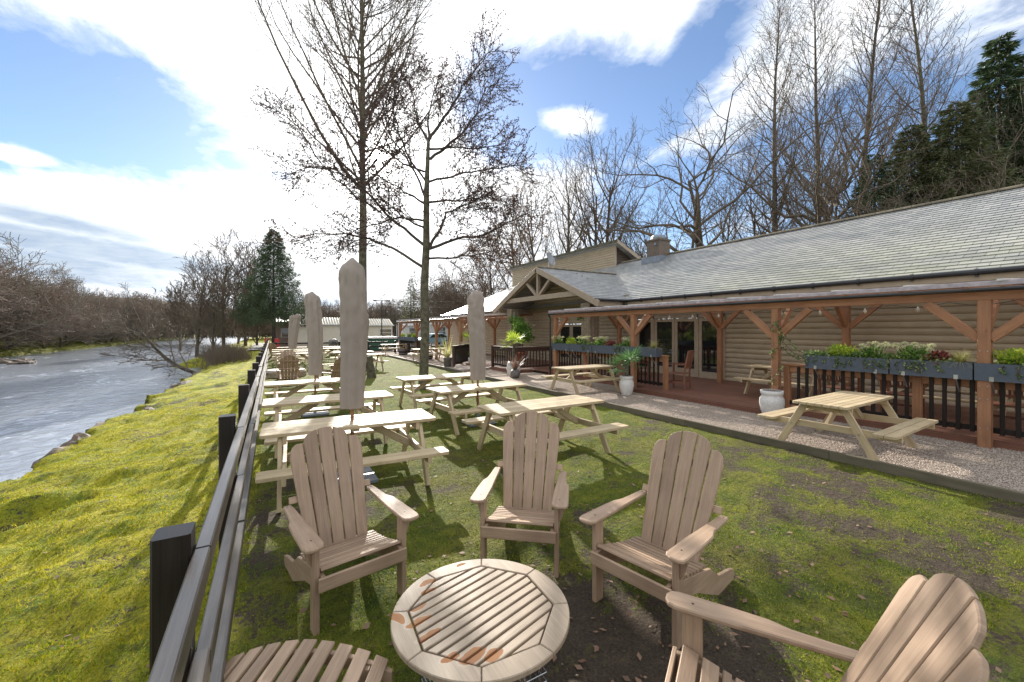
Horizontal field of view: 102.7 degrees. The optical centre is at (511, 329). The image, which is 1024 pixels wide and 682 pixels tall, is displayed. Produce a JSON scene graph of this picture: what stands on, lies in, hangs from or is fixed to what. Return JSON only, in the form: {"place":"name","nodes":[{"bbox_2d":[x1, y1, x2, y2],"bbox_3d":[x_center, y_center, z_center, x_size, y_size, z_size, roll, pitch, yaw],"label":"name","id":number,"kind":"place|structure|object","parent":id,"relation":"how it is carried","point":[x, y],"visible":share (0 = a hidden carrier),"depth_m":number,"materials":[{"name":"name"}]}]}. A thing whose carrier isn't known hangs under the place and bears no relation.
{"place":"outdoors","nodes":[
{"label":"outdoors","id":0,"kind":"place"},
{"bbox_2d":[0,337,250,481],"bbox_3d":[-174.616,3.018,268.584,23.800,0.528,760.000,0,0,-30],"label":"river","id":1,"kind":"structure","parent":0,"point":[49,401],"depth_m":19.89,"materials":[{"name":"grey liquid"}]},
{"bbox_2d":[247,341,445,349],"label":"park road","id":2,"kind":"structure","parent":0,"point":[259,346],"depth_m":44.71,"materials":[{"name":"grey asphalt"}]},
{"bbox_2d":[297,317,340,346],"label":"static caravan","id":3,"kind":"object","parent":2,"relation":"on","point":[331,329],"visible":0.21,"depth_m":45.88,"materials":[{"name":"beige metal"}]},
{"bbox_2d":[368,318,393,336],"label":"static caravan","id":4,"kind":"object","parent":2,"relation":"on","point":[375,327],"visible":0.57,"depth_m":47.76,"materials":[{"name":"beige metal"}]},
{"bbox_2d":[0,332,1023,681],"bbox_3d":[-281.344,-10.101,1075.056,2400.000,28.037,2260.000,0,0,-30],"label":"ground","id":5,"kind":"structure","parent":0,"point":[628,638],"depth_m":3.66,"materials":[{"name":"green plant"}]},
{"bbox_2d":[0,257,52,326],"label":"riverbank tree","id":6,"kind":"object","parent":5,"relation":"on","point":[28,302],"visible":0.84,"depth_m":39.85,"materials":[{"name":"brown plant"}]},
{"bbox_2d":[0,269,93,348],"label":"riverbank tree","id":7,"kind":"object","parent":5,"relation":"on","point":[42,313],"visible":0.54,"depth_m":48.23,"materials":[{"name":"brown plant"}]},
{"bbox_2d":[0,232,97,348],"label":"riverbank tree","id":8,"kind":"object","parent":5,"relation":"on","point":[33,314],"visible":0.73,"depth_m":44.52,"materials":[{"name":"brown plant"}]},
{"bbox_2d":[0,262,104,349],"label":"riverbank tree","id":9,"kind":"object","parent":5,"relation":"on","point":[51,335],"visible":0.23,"depth_m":51.30,"materials":[{"name":"brown plant"}]},
{"bbox_2d":[3,273,118,348],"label":"riverbank tree","id":10,"kind":"object","parent":5,"relation":"on","point":[74,324],"visible":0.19,"depth_m":56.91,"materials":[{"name":"brown plant"}]},
{"bbox_2d":[25,278,120,346],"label":"riverbank tree","id":11,"kind":"object","parent":5,"relation":"on","point":[78,335],"visible":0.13,"depth_m":60.10,"materials":[{"name":"brown plant"}]},
{"bbox_2d":[68,277,154,344],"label":"riverbank tree","id":12,"kind":"object","parent":5,"relation":"on","point":[116,308],"visible":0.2,"depth_m":78.33,"materials":[{"name":"brown plant"}]},
{"bbox_2d":[0,391,266,681],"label":"moss","id":13,"kind":"object","parent":5,"relation":"on","point":[113,582],"visible":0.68,"depth_m":4.13,"materials":[{"name":"green plant"}]},
{"bbox_2d":[84,290,204,378],"bbox_3d":[-21.243,0.276,23.881,5.405,5.580,4.736,0,0,-30],"label":"leaning tree","id":14,"kind":"object","parent":5,"relation":"on","point":[163,356],"visible":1,"depth_m":23.73,"materials":[{"name":"brown plant"}]},
{"bbox_2d":[152,277,194,350],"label":"riverside tree","id":15,"kind":"object","parent":5,"relation":"on","point":[180,324],"visible":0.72,"depth_m":57.21,"materials":[{"name":"brown plant"}]},
{"bbox_2d":[170,249,231,357],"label":"riverside tree","id":16,"kind":"object","parent":5,"relation":"on","point":[203,276],"visible":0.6,"depth_m":43.78,"materials":[{"name":"brown plant"}]},
{"bbox_2d":[172,273,240,345],"bbox_3d":[-29.432,-1.245,40.117,5.077,8.663,4.846,0,0,-11],"label":"riverside tree","id":17,"kind":"object","parent":5,"relation":"on","point":[215,308],"visible":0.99,"depth_m":39.69,"materials":[{"name":"brown plant"}]},
{"bbox_2d":[148,339,268,681],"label":"riverside fence","id":18,"kind":"object","parent":5,"relation":"on","point":[180,565],"visible":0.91,"depth_m":1.54,"materials":[{"name":"black wood"}]},
{"bbox_2d":[190,341,256,370],"bbox_3d":[-21.900,2.396,30.659,3.590,3.022,13.707,0,0,-40],"label":"bank scrub","id":19,"kind":"object","parent":5,"relation":"on","point":[224,352],"visible":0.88,"depth_m":27.57,"materials":[{"name":"brown plant"}]},
{"bbox_2d":[184,225,269,343],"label":"riverside tree","id":20,"kind":"object","parent":5,"relation":"on","point":[229,269],"visible":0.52,"depth_m":46.28,"materials":[{"name":"brown plant"}]},
{"bbox_2d":[208,232,271,345],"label":"riverside tree","id":21,"kind":"object","parent":5,"relation":"on","point":[243,290],"visible":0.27,"depth_m":49.52,"materials":[{"name":"brown plant"}]},
{"bbox_2d":[229,228,305,342],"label":"fir tree","id":22,"kind":"object","parent":5,"relation":"on","point":[275,304],"visible":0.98,"depth_m":42.23,"materials":[{"name":"green plant"}]},
{"bbox_2d":[108,291,431,338],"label":"distant woodland","id":23,"kind":"object","parent":5,"relation":"on","point":[228,330],"visible":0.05,"depth_m":79.07,"materials":[{"name":"brown plant"}]},
{"bbox_2d":[276,355,301,389],"bbox_3d":[-7.260,1.337,13.341,0.756,1.086,1.082,0,0,-30],"label":"adirondack chair","id":24,"kind":"object","parent":5,"relation":"on","point":[291,368],"visible":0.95,"depth_m":13.17,"materials":[{"name":"brown wood"}]},
{"bbox_2d":[224,639,392,681],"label":"footstool","id":25,"kind":"object","parent":5,"relation":"on","point":[251,665],"visible":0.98,"depth_m":1.85,"materials":[{"name":"brown wood"}]},
{"bbox_2d":[264,378,357,421],"bbox_3d":[-4.367,1.516,9.089,1.949,0.772,1.720,0,0,-30],"label":"picnic table","id":26,"kind":"object","parent":5,"relation":"on","point":[327,382],"visible":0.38,"depth_m":8.94,"materials":[{"name":"brown wood"}]},
{"bbox_2d":[302,292,328,417],"bbox_3d":[-4.367,0.516,9.089,0.520,2.718,0.520,0,0,-30],"label":"closed parasol","id":27,"kind":"object","parent":5,"relation":"on","point":[313,314],"visible":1,"depth_m":8.96,"materials":[{"name":"grey fabric"}]},
{"bbox_2d":[262,390,393,458],"bbox_3d":[-3.047,1.516,6.872,1.949,0.772,1.720,0,0,-29],"label":"picnic table","id":28,"kind":"object","parent":5,"relation":"on","point":[311,402],"visible":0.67,"depth_m":6.76,"materials":[{"name":"brown wood"}]},
{"bbox_2d":[247,0,450,301],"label":"poplar tree","id":29,"kind":"object","parent":5,"relation":"on","point":[360,60],"visible":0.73,"depth_m":18.86,"materials":[{"name":"brown plant"}]},
{"bbox_2d":[283,427,418,636],"bbox_3d":[-1.275,1.337,3.046,0.756,1.086,1.082,0,0,-40],"label":"adirondack chair","id":30,"kind":"object","parent":5,"relation":"on","point":[318,556],"visible":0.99,"depth_m":3.06,"materials":[{"name":"brown wood"}]},
{"bbox_2d":[255,409,448,513],"bbox_3d":[-1.994,1.516,5.113,1.949,0.772,1.720,0,0,-28],"label":"picnic table","id":31,"kind":"object","parent":5,"relation":"on","point":[282,434],"visible":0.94,"depth_m":4.91,"materials":[{"name":"brown wood"}]},
{"bbox_2d":[369,288,419,335],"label":"riverbank tree","id":32,"kind":"object","parent":5,"relation":"on","point":[395,316],"visible":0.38,"depth_m":78.70,"materials":[{"name":"brown plant"}]},
{"bbox_2d":[241,8,558,389],"bbox_3d":[-3.831,-3.954,12.853,10.366,12.085,4.602,0,0,0],"label":"alder tree","id":33,"kind":"object","parent":5,"relation":"on","point":[426,243],"visible":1,"depth_m":12.85,"materials":[{"name":"brown plant"}]},
{"bbox_2d":[390,373,482,408],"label":"picnic table","id":34,"kind":"object","parent":5,"relation":"on","point":[412,393],"visible":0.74,"depth_m":9.86,"materials":[{"name":"brown wood"}]},
{"bbox_2d":[400,265,502,326],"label":"bare shrub","id":35,"kind":"object","parent":5,"relation":"on","point":[437,295],"visible":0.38,"depth_m":57.49,"materials":[{"name":"brown plant"}]},
{"bbox_2d":[409,242,500,323],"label":"bare shrub","id":36,"kind":"object","parent":5,"relation":"on","point":[446,303],"visible":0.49,"depth_m":55.20,"materials":[{"name":"brown plant"}]},
{"bbox_2d":[429,258,502,313],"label":"riverbank tree","id":37,"kind":"object","parent":5,"relation":"on","point":[454,281],"visible":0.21,"depth_m":61.88,"materials":[{"name":"brown plant"}]},
{"bbox_2d":[416,381,525,434],"bbox_3d":[-0.689,1.516,8.228,1.949,0.772,1.720,0,0,-35],"label":"picnic table","id":38,"kind":"object","parent":5,"relation":"on","point":[465,390],"visible":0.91,"depth_m":8.05,"materials":[{"name":"brown wood"}]},
{"bbox_2d":[461,290,494,426],"bbox_3d":[-0.689,0.541,8.228,0.520,2.668,0.520,0,0,-30],"label":"closed parasol","id":39,"kind":"object","parent":5,"relation":"on","point":[476,317],"visible":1,"depth_m":8.09,"materials":[{"name":"grey fabric"}]},
{"bbox_2d":[390,559,569,681],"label":"coffee table","id":40,"kind":"object","parent":5,"relation":"on","point":[473,620],"visible":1,"depth_m":2.01,"materials":[{"name":"brown wood"}]},
{"bbox_2d":[458,227,514,297],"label":"bare tree","id":41,"kind":"object","parent":5,"relation":"on","point":[485,271],"visible":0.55,"depth_m":51.70,"materials":[{"name":"brown plant"}]},
{"bbox_2d":[466,160,552,290],"bbox_3d":[-0.159,-6.555,39.752,7.425,17.486,8.652,0,0,-30],"label":"bare tree","id":42,"kind":"object","parent":5,"relation":"on","point":[519,248],"visible":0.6,"depth_m":39.24,"materials":[{"name":"brown plant"}]},
{"bbox_2d":[6,409,1016,681],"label":"fallen leaves","id":43,"kind":"object","parent":5,"relation":"on","point":[366,625],"visible":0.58,"depth_m":2.71,"materials":[{"name":"brown plant"}]},
{"bbox_2d":[470,411,568,577],"bbox_3d":[0.130,1.337,3.599,0.756,1.086,1.082,0,0,10],"label":"adirondack chair","id":44,"kind":"object","parent":5,"relation":"on","point":[493,525],"visible":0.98,"depth_m":3.67,"materials":[{"name":"brown wood"}]},
{"bbox_2d":[488,162,568,262],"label":"bare tree","id":45,"kind":"object","parent":5,"relation":"on","point":[533,254],"visible":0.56,"depth_m":44.18,"materials":[{"name":"brown plant"}]},
{"bbox_2d":[462,395,628,472],"bbox_3d":[0.472,1.516,6.324,1.949,0.772,1.720,0,0,-32],"label":"picnic table","id":46,"kind":"object","parent":5,"relation":"on","point":[550,406],"visible":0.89,"depth_m":6.24,"materials":[{"name":"brown wood"}]},
{"bbox_2d":[534,137,613,255],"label":"bare tree","id":47,"kind":"object","parent":5,"relation":"on","point":[568,195],"visible":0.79,"depth_m":44.12,"materials":[{"name":"brown plant"}]},
{"bbox_2d":[536,126,658,255],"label":"bare tree","id":48,"kind":"object","parent":5,"relation":"on","point":[594,240],"visible":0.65,"depth_m":45.66,"materials":[{"name":"brown plant"}]},
{"bbox_2d":[552,102,654,248],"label":"bare tree","id":49,"kind":"object","parent":5,"relation":"on","point":[610,190],"visible":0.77,"depth_m":43.62,"materials":[{"name":"brown plant"}]},
{"bbox_2d":[601,167,692,257],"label":"bare tree","id":50,"kind":"object","parent":5,"relation":"on","point":[646,239],"visible":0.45,"depth_m":44.56,"materials":[{"name":"brown plant"}]},
{"bbox_2d":[579,431,733,649],"bbox_3d":[1.101,1.337,2.929,1.082,1.086,0.756,0,0,-42],"label":"adirondack chair","id":51,"kind":"object","parent":5,"relation":"on","point":[670,553],"visible":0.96,"depth_m":2.93,"materials":[{"name":"brown wood"}]},
{"bbox_2d":[387,355,1023,503],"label":"lawn edging","id":52,"kind":"object","parent":5,"relation":"on","point":[1015,496],"visible":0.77,"depth_m":5.94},
{"bbox_2d":[551,29,882,251],"bbox_3d":[15.098,-11.740,37.054,19.269,27.856,24.201,0,0,-30],"label":"oak tree","id":53,"kind":"object","parent":5,"relation":"on","point":[695,235],"visible":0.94,"depth_m":35.05,"materials":[{"name":"brown plant"}]},
{"bbox_2d":[690,129,771,248],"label":"bare tree","id":54,"kind":"object","parent":5,"relation":"on","point":[720,219],"visible":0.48,"depth_m":43.33,"materials":[{"name":"brown plant"}]},
{"bbox_2d":[440,184,1023,412],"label":"restaurant building","id":55,"kind":"structure","parent":5,"relation":"on","point":[979,236],"depth_m":13.38,"materials":[{"name":"wood"}]},
{"bbox_2d":[637,319,652,370],"bbox_3d":[5.543,0.650,17.023,0.070,2.140,0.842,0,0,-30],"label":"side window","id":56,"kind":"structure","parent":55,"relation":"in","point":[645,337],"depth_m":16.97,"materials":[{"name":"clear glass"}]},
{"bbox_2d":[654,319,674,371],"bbox_3d":[6.035,0.650,16.182,0.070,2.140,0.952,0,0,-30],"label":"door","id":57,"kind":"structure","parent":55,"relation":"in","point":[664,329],"depth_m":16.15,"materials":[{"name":"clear glass"}]},
{"bbox_2d":[675,318,696,375],"bbox_3d":[6.525,0.650,15.345,0.070,2.140,0.952,0,0,-30],"label":"door","id":58,"kind":"structure","parent":55,"relation":"in","point":[685,329],"depth_m":15.36,"materials":[{"name":"beige glass"}]},
{"bbox_2d":[699,318,716,377],"bbox_3d":[7.040,0.650,14.464,0.070,2.140,0.932,0,0,-30],"label":"side window","id":59,"kind":"structure","parent":55,"relation":"in","point":[707,332],"depth_m":14.59,"materials":[{"name":"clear glass"}]},
{"bbox_2d":[704,135,817,240],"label":"bare tree","id":60,"kind":"object","parent":5,"relation":"on","point":[753,223],"visible":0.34,"depth_m":40.41,"materials":[{"name":"brown plant"}]},
{"bbox_2d":[724,0,844,234],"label":"poplar tree","id":61,"kind":"object","parent":5,"relation":"on","point":[775,218],"visible":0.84,"depth_m":38.57,"materials":[{"name":"brown plant"}]},
{"bbox_2d":[759,0,892,227],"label":"poplar tree","id":62,"kind":"object","parent":5,"relation":"on","point":[815,97],"visible":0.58,"depth_m":41.60,"materials":[{"name":"brown plant"}]},
{"bbox_2d":[665,573,989,681],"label":"adirondack chair","id":63,"kind":"object","parent":5,"relation":"on","point":[933,628],"visible":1,"depth_m":1.44,"materials":[{"name":"brown wood"}]},
{"bbox_2d":[756,167,908,232],"bbox_3d":[23.477,-4.267,29.698,13.373,12.916,18.088,0,0,11],"label":"bare shrub","id":64,"kind":"object","parent":5,"relation":"on","point":[836,194],"visible":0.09,"depth_m":27.25,"materials":[{"name":"brown plant"}]},
{"bbox_2d":[738,73,946,236],"bbox_3d":[27.631,-8.636,37.342,16.472,21.749,16.546,0,0,-17],"label":"oak tree","id":65,"kind":"object","parent":5,"relation":"on","point":[836,207],"visible":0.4,"depth_m":33.74,"materials":[{"name":"brown plant"}]},
{"bbox_2d":[800,145,892,223],"bbox_3d":[27.604,-5.017,30.033,15.129,14.406,14.461,0,0,18],"label":"bare shrub","id":66,"kind":"object","parent":5,"relation":"on","point":[833,195],"visible":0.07,"depth_m":26.64,"materials":[{"name":"brown plant"}]},
{"bbox_2d":[698,41,995,234],"bbox_3d":[24.467,-11.075,33.407,22.163,26.578,17.746,0,0,-30],"label":"oak tree","id":67,"kind":"object","parent":5,"relation":"on","point":[819,201],"visible":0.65,"depth_m":31.31,"materials":[{"name":"brown plant"}]},
{"bbox_2d":[809,0,938,216],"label":"poplar tree","id":68,"kind":"object","parent":5,"relation":"on","point":[871,62],"visible":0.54,"depth_m":38.42,"materials":[{"name":"brown plant"}]},
{"bbox_2d":[841,154,908,217],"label":"fir tree","id":69,"kind":"object","parent":5,"relation":"on","point":[881,173],"visible":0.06,"depth_m":33.59,"materials":[{"name":"green plant"}]},
{"bbox_2d":[771,151,996,231],"bbox_3d":[27.123,-4.944,29.297,14.441,14.264,15.816,0,0,-30],"label":"bare shrub","id":70,"kind":"object","parent":5,"relation":"on","point":[945,188],"visible":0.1,"depth_m":27.68,"materials":[{"name":"brown plant"}]},
{"bbox_2d":[866,122,971,211],"bbox_3d":[33.389,-7.126,33.986,13.556,19.816,12.590,0,0,-30],"label":"fir tree","id":71,"kind":"object","parent":5,"relation":"on","point":[927,174],"visible":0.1,"depth_m":33.24,"materials":[{"name":"green plant"}]},
{"bbox_2d":[848,140,1023,215],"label":"bare shrub","id":72,"kind":"object","parent":5,"relation":"on","point":[1002,173],"visible":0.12,"depth_m":24.27,"materials":[{"name":"brown plant"}]},
{"bbox_2d":[863,0,1013,198],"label":"poplar tree","id":73,"kind":"object","parent":5,"relation":"on","point":[921,84],"visible":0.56,"depth_m":36.41,"materials":[{"name":"brown plant"}]},
{"bbox_2d":[902,101,1023,205],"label":"fir tree","id":74,"kind":"object","parent":5,"relation":"on","point":[965,128],"visible":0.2,"depth_m":32.09,"materials":[{"name":"green plant"}]},
{"bbox_2d":[909,62,1023,186],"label":"bare tree","id":75,"kind":"object","parent":5,"relation":"on","point":[1006,135],"visible":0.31,"depth_m":32.63,"materials":[{"name":"brown plant"}]},
{"bbox_2d":[949,30,1023,192],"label":"fir tree","id":76,"kind":"object","parent":5,"relation":"on","point":[1003,70],"visible":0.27,"depth_m":35.36,"materials":[{"name":"green plant"}]},
{"bbox_2d":[0,0,1023,324],"label":"sky","id":77,"kind":"structure","parent":0,"point":[126,133],"materials":[{"name":"blue"}]},
{"bbox_2d":[259,409,1019,681],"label":"soil crumbs","id":78,"kind":"object","parent":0,"point":[576,675],"visible":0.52,"depth_m":3.66,"materials":[{"name":"brown soil"}]},
{"bbox_2d":[337,258,377,485],"bbox_3d":[-1.994,0.491,5.112,0.520,2.768,0.520,0,0,-30],"label":"closed parasol","id":79,"kind":"object","parent":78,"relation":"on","point":[353,309],"visible":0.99,"depth_m":5.00,"materials":[{"name":"grey fabric"}]},
{"bbox_2d":[372,347,1023,491],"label":"gravel path","id":80,"kind":"structure","parent":0,"point":[534,376],"depth_m":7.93,"materials":[{"name":"grey gravel"}]},
{"bbox_2d":[396,313,532,363],"bbox_3d":[-3.989,0.412,28.392,4.859,2.875,12.642,0,0,-30],"label":"pergola","id":81,"kind":"object","parent":80,"relation":"on","point":[461,319],"visible":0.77,"depth_m":25.76,"materials":[{"name":"red wood"}]},
{"bbox_2d":[442,365,489,370],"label":"entrance ramp","id":82,"kind":"structure","parent":80,"relation":"on","point":[465,368],"depth_m":18.98,"materials":[{"name":"grey concrete"}]},
{"bbox_2d":[452,343,469,366],"bbox_3d":[-2.464,1.229,20.600,0.150,0.982,3.412,0,0,8],"label":"balustrade","id":83,"kind":"object","parent":82,"relation":"on","point":[456,354],"visible":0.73,"depth_m":19.80,"materials":[{"name":"brown wood"}]},
{"bbox_2d":[541,364,619,394],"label":"picnic table","id":84,"kind":"object","parent":80,"relation":"on","point":[572,374],"visible":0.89,"depth_m":11.96,"materials":[{"name":"brown wood"}]},
{"bbox_2d":[619,375,633,395],"bbox_3d":[3.204,1.560,11.456,0.400,0.540,0.400,0,0,-30],"label":"pot","id":85,"kind":"object","parent":80,"relation":"on","point":[626,384],"visible":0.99,"depth_m":11.31,"materials":[{"name":"white ceramic"}]},
{"bbox_2d":[604,346,646,376],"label":"palm","id":86,"kind":"object","parent":85,"relation":"in","point":[627,357],"visible":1,"depth_m":11.32,"materials":[{"name":"green plant"}]},
{"bbox_2d":[466,359,1023,451],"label":"timber deck","id":87,"kind":"structure","parent":80,"relation":"on","point":[728,394],"depth_m":9.95,"materials":[{"name":"brown wood"}]},
{"bbox_2d":[518,351,525,363],"bbox_3d":[0.420,1.420,20.868,0.740,0.600,0.740,0,0,-30],"label":"planter tub","id":88,"kind":"object","parent":87,"relation":"on","point":[521,356],"visible":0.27,"depth_m":20.57,"materials":[{"name":"wood"}]},
{"bbox_2d":[507,316,534,346],"bbox_3d":[0.479,0.243,20.784,1.223,1.875,2.122,0,0,-30],"label":"laurel bush","id":89,"kind":"object","parent":88,"relation":"in","point":[519,325],"visible":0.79,"depth_m":20.52,"materials":[{"name":"green plant"}]},
{"bbox_2d":[515,346,551,367],"bbox_3d":[0.953,1.229,17.878,1.940,0.982,0.150,0,0,-30],"label":"balustrade","id":90,"kind":"object","parent":87,"relation":"on","point":[530,349],"visible":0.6,"depth_m":17.81,"materials":[{"name":"brown wood"}]},
{"bbox_2d":[558,350,668,389],"bbox_3d":[3.102,1.229,14.066,0.150,0.982,5.390,0,0,-30],"label":"balustrade","id":91,"kind":"object","parent":87,"relation":"on","point":[664,359],"visible":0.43,"depth_m":12.65,"materials":[{"name":"black wood"}]},
{"bbox_2d":[669,350,694,389],"bbox_3d":[4.929,1.160,11.997,0.653,1.121,0.590,0,0,40],"label":"slatted armchair","id":92,"kind":"object","parent":87,"relation":"on","point":[687,364],"visible":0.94,"depth_m":11.89,"materials":[{"name":"red wood"}]},
{"bbox_2d":[548,278,1023,448],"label":"pergola","id":93,"kind":"object","parent":87,"relation":"on","point":[986,295],"visible":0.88,"depth_m":8.42,"materials":[{"name":"red wood"}]},
{"bbox_2d":[733,364,847,396],"bbox_3d":[7.106,1.356,10.529,1.720,0.772,1.900,0,0,-28],"label":"picnic table","id":94,"kind":"object","parent":87,"relation":"on","point":[767,376],"visible":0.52,"depth_m":10.80,"materials":[{"name":"brown wood"}]},
{"bbox_2d":[879,380,924,417],"bbox_3d":[7.684,1.160,8.083,0.653,1.121,0.590,0,0,-35],"label":"slatted armchair","id":95,"kind":"object","parent":87,"relation":"on","point":[889,385],"visible":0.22,"depth_m":8.06,"materials":[{"name":"red wood"}]},
{"bbox_2d":[782,363,1023,438],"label":"balustrade","id":96,"kind":"object","parent":87,"relation":"on","point":[917,394],"visible":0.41,"depth_m":7.16,"materials":[{"name":"black wood"}]},
{"bbox_2d":[805,355,889,384],"bbox_3d":[6.497,0.769,7.954,0.267,0.497,1.320,0,0,-30],"label":"rail planter","id":97,"kind":"object","parent":96,"relation":"attached to","point":[856,363],"visible":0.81,"depth_m":7.83,"materials":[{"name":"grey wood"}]},
{"bbox_2d":[857,341,893,357],"bbox_3d":[6.717,0.410,7.592,0.411,0.416,0.558,0,0,-30],"label":"planter plant","id":98,"kind":"object","parent":97,"relation":"in","point":[872,350],"visible":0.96,"depth_m":7.55,"materials":[{"name":"green plant"}]},
{"bbox_2d":[890,359,976,391],"bbox_3d":[7.093,0.769,6.936,0.267,0.497,1.000,0,0,-30],"label":"rail planter","id":99,"kind":"object","parent":96,"relation":"attached to","point":[959,371],"visible":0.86,"depth_m":6.78,"materials":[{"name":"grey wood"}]},
{"bbox_2d":[892,341,936,359],"bbox_3d":[6.986,0.445,7.127,0.415,0.484,0.571,0,0,-30],"label":"planter plant","id":100,"kind":"object","parent":99,"relation":"in","point":[909,347],"visible":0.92,"depth_m":7.11,"materials":[{"name":"green plant"}]},
{"bbox_2d":[974,363,1023,394],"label":"rail planter","id":101,"kind":"object","parent":96,"relation":"attached to","point":[987,372],"visible":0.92,"depth_m":6.23,"materials":[{"name":"grey metal"}]},
{"bbox_2d":[992,347,1023,363],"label":"planter plant","id":102,"kind":"object","parent":101,"relation":"in","point":[1015,354],"visible":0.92,"depth_m":6.15,"materials":[{"name":"green plant"}]},
{"bbox_2d":[875,381,1014,418],"bbox_3d":[8.656,1.356,8.076,1.720,0.772,1.900,0,0,-30],"label":"picnic table","id":103,"kind":"object","parent":87,"relation":"on","point":[996,398],"visible":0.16,"depth_m":7.77,"materials":[{"name":"brown wood"}]},
{"bbox_2d":[759,389,784,412],"bbox_3d":[5.413,1.546,8.531,0.460,0.567,0.460,0,0,-30],"label":"pot","id":104,"kind":"object","parent":80,"relation":"on","point":[771,400],"visible":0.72,"depth_m":8.38,"materials":[{"name":"white ceramic"}]},
{"bbox_2d":[757,391,937,460],"bbox_3d":[5.253,1.466,6.468,1.900,0.772,1.720,0,0,-32],"label":"picnic table","id":105,"kind":"object","parent":80,"relation":"on","point":[845,404],"visible":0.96,"depth_m":6.22,"materials":[{"name":"brown wood"}]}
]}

